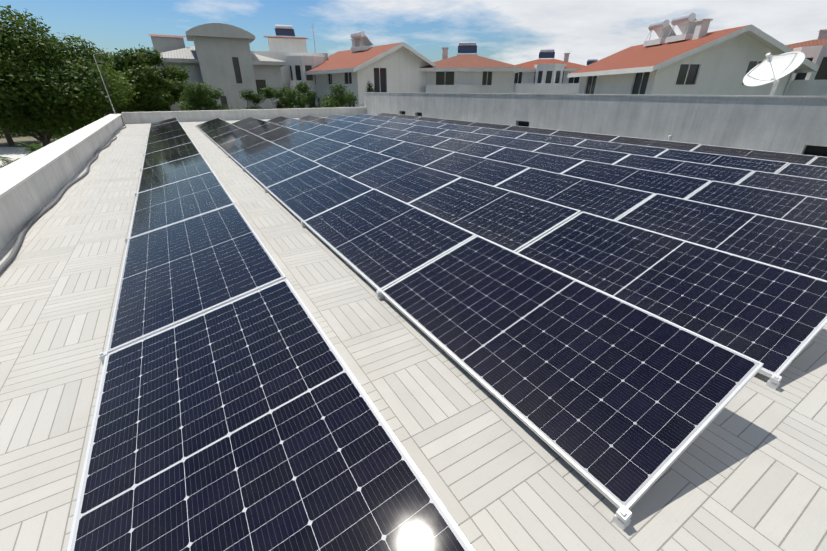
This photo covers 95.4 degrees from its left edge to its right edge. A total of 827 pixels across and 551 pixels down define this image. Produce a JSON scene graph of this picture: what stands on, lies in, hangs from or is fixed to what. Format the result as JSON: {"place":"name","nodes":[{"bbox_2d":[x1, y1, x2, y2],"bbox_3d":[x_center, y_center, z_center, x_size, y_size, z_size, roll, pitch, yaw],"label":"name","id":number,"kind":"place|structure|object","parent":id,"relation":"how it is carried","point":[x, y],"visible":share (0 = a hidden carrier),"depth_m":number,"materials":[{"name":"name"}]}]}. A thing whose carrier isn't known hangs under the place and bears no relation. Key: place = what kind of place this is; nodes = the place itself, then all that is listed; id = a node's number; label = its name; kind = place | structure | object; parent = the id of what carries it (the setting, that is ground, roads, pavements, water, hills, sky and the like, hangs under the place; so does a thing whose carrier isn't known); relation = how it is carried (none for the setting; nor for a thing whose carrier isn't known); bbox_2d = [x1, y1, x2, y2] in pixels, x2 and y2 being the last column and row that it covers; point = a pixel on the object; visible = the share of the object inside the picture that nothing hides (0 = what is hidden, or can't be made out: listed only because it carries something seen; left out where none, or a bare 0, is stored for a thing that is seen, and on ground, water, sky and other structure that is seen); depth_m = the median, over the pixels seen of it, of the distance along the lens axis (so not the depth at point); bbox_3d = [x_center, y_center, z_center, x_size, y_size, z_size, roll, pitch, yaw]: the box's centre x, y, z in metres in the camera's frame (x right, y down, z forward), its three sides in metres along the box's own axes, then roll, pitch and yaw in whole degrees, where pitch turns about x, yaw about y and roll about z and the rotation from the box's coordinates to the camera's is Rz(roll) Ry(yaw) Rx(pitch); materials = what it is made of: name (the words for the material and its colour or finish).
{"place":"outdoors","nodes":[
{"label":"outdoors","id":0,"kind":"place"},
{"bbox_2d":[3,129,14,145],"bbox_3d":[-42.263,-17.550,38.982,7.612,8.065,6.761,0,26,-1],"label":"tree","id":1,"kind":"object","parent":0,"point":[9,139],"depth_m":39.62,"materials":[{"name":"plant"}]},
{"bbox_2d":[0,127,69,146],"bbox_3d":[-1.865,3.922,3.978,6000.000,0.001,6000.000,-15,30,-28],"label":"terrain","id":2,"kind":"structure","parent":0,"point":[17,140],"depth_m":44.14,"materials":[{"name":"soil"}]},
{"bbox_2d":[0,147,34,165],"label":"garden paving","id":3,"kind":"structure","parent":2,"relation":"on","point":[9,152],"depth_m":35.27,"materials":[{"name":"concrete"}]},
{"bbox_2d":[0,158,19,167],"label":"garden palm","id":4,"kind":"object","parent":3,"relation":"on","point":[7,161],"visible":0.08,"depth_m":24.09,"materials":[{"name":"green plant"}]},
{"bbox_2d":[14,142,42,156],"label":"grass","id":5,"kind":"structure","parent":3,"relation":"on","point":[37,147],"depth_m":30.89,"materials":[{"name":"green plant"}]},
{"bbox_2d":[0,113,118,136],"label":"garden hedge","id":6,"kind":"object","parent":2,"relation":"on","point":[15,132],"depth_m":47.88,"materials":[{"name":"green plant"}]},
{"bbox_2d":[0,5,138,146],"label":"tree","id":7,"kind":"object","parent":2,"relation":"on","point":[47,86],"depth_m":20.54,"materials":[{"name":"green plant"}]},
{"bbox_2d":[50,113,117,142],"bbox_3d":[-36.087,-16.666,43.358,4.788,3.601,29.797,-15,30,-28],"label":"garden hedge","id":8,"kind":"object","parent":2,"relation":"on","point":[53,140],"depth_m":32.21,"materials":[{"name":"green plant"}]},
{"bbox_2d":[80,48,123,115],"bbox_3d":[-31.071,-17.616,38.029,8.647,9.046,7.884,-15,30,-28],"label":"tree","id":9,"kind":"object","parent":2,"relation":"on","point":[105,55],"depth_m":35.34,"materials":[{"name":"green plant"}]},
{"bbox_2d":[100,44,189,113],"bbox_3d":[-19.723,-12.593,28.504,6.210,8.402,5.996,-15,30,-28],"label":"tree","id":10,"kind":"object","parent":2,"relation":"on","point":[151,86],"depth_m":26.75,"materials":[{"name":"green plant"}]},
{"bbox_2d":[251,25,327,107],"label":"house","id":11,"kind":"structure","parent":2,"relation":"on","point":[295,56],"depth_m":38.77,"materials":[{"name":"paint"}]},
{"bbox_2d":[283,81,322,107],"bbox_3d":[-8.752,-12.659,31.169,3.701,6.161,2.696,-15,30,-28],"label":"shrub","id":12,"kind":"object","parent":2,"relation":"on","point":[296,98],"depth_m":29.87,"materials":[{"name":"green plant"}]},
{"bbox_2d":[304,31,436,106],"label":"house","id":13,"kind":"structure","parent":2,"relation":"on","point":[357,68],"depth_m":35.04,"materials":[{"name":"paint"}]},
{"bbox_2d":[419,42,522,92],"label":"house","id":14,"kind":"structure","parent":2,"relation":"on","point":[467,73],"depth_m":36.79,"materials":[{"name":"paint"}]},
{"bbox_2d":[512,49,584,93],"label":"house","id":15,"kind":"structure","parent":2,"relation":"on","point":[543,76],"depth_m":46.74,"materials":[{"name":"paint"}]},
{"bbox_2d":[148,23,285,110],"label":"house","id":16,"kind":"structure","parent":0,"point":[224,59],"depth_m":32.50,"materials":[{"name":"grey paint"}]},
{"bbox_2d":[0,0,826,65],"label":"sky","id":17,"kind":"structure","parent":0,"point":[514,32],"materials":[{"name":"blue"}]},
{"bbox_2d":[586,59,597,65],"bbox_3d":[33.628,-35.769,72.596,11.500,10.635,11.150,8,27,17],"label":"solar water heater","id":18,"kind":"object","parent":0,"point":[590,61],"depth_m":71.33,"materials":[{"name":"paint"}]},
{"bbox_2d":[567,13,818,95],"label":"house","id":19,"kind":"structure","parent":0,"point":[694,58],"depth_m":25.62,"materials":[{"name":"paint"}]},
{"bbox_2d":[782,29,826,95],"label":"house","id":20,"kind":"structure","parent":0,"point":[810,83],"depth_m":25.94,"materials":[{"name":"paint"}]},
{"bbox_3d":[0.222,-1.179,10.271,15.480,3.596,39.280,-15,30,-28],"label":"building body","id":21,"kind":"object","parent":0,"visible":0},
{"bbox_2d":[0,117,826,550],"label":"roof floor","id":22,"kind":"structure","parent":21,"relation":"on","point":[746,469],"depth_m":2.15,"materials":[{"name":"tile"}]},
{"bbox_2d":[0,115,125,272],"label":"roof cable","id":23,"kind":"object","parent":22,"relation":"on","point":[7,261],"visible":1,"depth_m":5.47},
{"bbox_2d":[99,123,781,529],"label":"mounting clamps","id":24,"kind":"object","parent":22,"relation":"on","point":[621,517],"visible":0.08,"depth_m":2.26,"materials":[{"name":"metal"}]},
{"bbox_2d":[67,113,826,550],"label":"solar module frames","id":25,"kind":"structure","parent":24,"relation":"on","point":[659,473],"depth_m":2.50,"materials":[{"name":"silver metal"}]},
{"bbox_2d":[70,113,826,550],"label":"solar panels","id":26,"kind":"object","parent":25,"relation":"in","point":[250,421],"visible":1,"depth_m":2.69,"materials":[{"name":"blue glass"}]},
{"bbox_2d":[413,113,671,140],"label":"vent pipes","id":27,"kind":"object","parent":22,"relation":"on","point":[669,137],"visible":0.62,"depth_m":11.21,"materials":[{"name":"white plastic"}]},
{"bbox_2d":[0,92,826,250],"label":"roof parapet walls","id":28,"kind":"structure","parent":21,"relation":"on","point":[32,185],"depth_m":11.01,"materials":[{"name":"white concrete"}]},
{"bbox_2d":[93,52,115,113],"bbox_3d":[-16.048,-10.042,19.793,0.513,2.936,0.200,-7,27,-13],"label":"street lamp","id":29,"kind":"object","parent":28,"relation":"on","point":[102,79],"visible":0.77,"depth_m":19.61,"materials":[{"name":"silver metal"}]},
{"bbox_2d":[743,51,804,95],"bbox_3d":[9.418,-4.484,10.321,0.901,2.883,1.197,-2,26,-4],"label":"satellite dish","id":30,"kind":"object","parent":28,"relation":"on","point":[774,69],"visible":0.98,"depth_m":9.95,"materials":[{"name":"white metal"}]},
{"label":"patio and paths","id":31,"kind":"structure","parent":0,"visible":0},
{"bbox_2d":[176,79,232,110],"bbox_3d":[-14.860,-10.942,27.678,3.941,6.178,3.681,-15,30,-28],"label":"shrub","id":32,"kind":"object","parent":31,"relation":"on","point":[197,99],"depth_m":26.33,"materials":[{"name":"green plant"}]},
{"bbox_2d":[234,88,264,109],"bbox_3d":[-13.062,-12.025,30.482,2.806,5.656,2.708,-15,30,-28],"label":"shrub","id":33,"kind":"object","parent":31,"relation":"on","point":[246,95],"depth_m":29.12,"materials":[{"name":"green plant"}]},
{"bbox_2d":[258,85,295,108],"bbox_3d":[-11.127,-12.870,31.890,2.927,5.948,2.584,-15,30,-28],"label":"shrub","id":34,"kind":"object","parent":31,"relation":"on","point":[267,92],"depth_m":30.72,"materials":[{"name":"green plant"}]},
{"bbox_2d":[319,82,359,107],"bbox_3d":[-5.740,-12.605,31.140,3.938,6.107,3.303,-15,30,-28],"label":"shrub","id":35,"kind":"object","parent":31,"relation":"on","point":[328,101],"depth_m":29.51,"materials":[{"name":"green plant"}]},
{"bbox_2d":[361,81,376,104],"bbox_3d":[-3.986,-14.667,34.787,2.338,6.154,2.334,-15,30,-28],"label":"shrub","id":36,"kind":"object","parent":31,"relation":"on","point":[370,90],"visible":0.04,"depth_m":33.75,"materials":[{"name":"green plant"}]}
]}

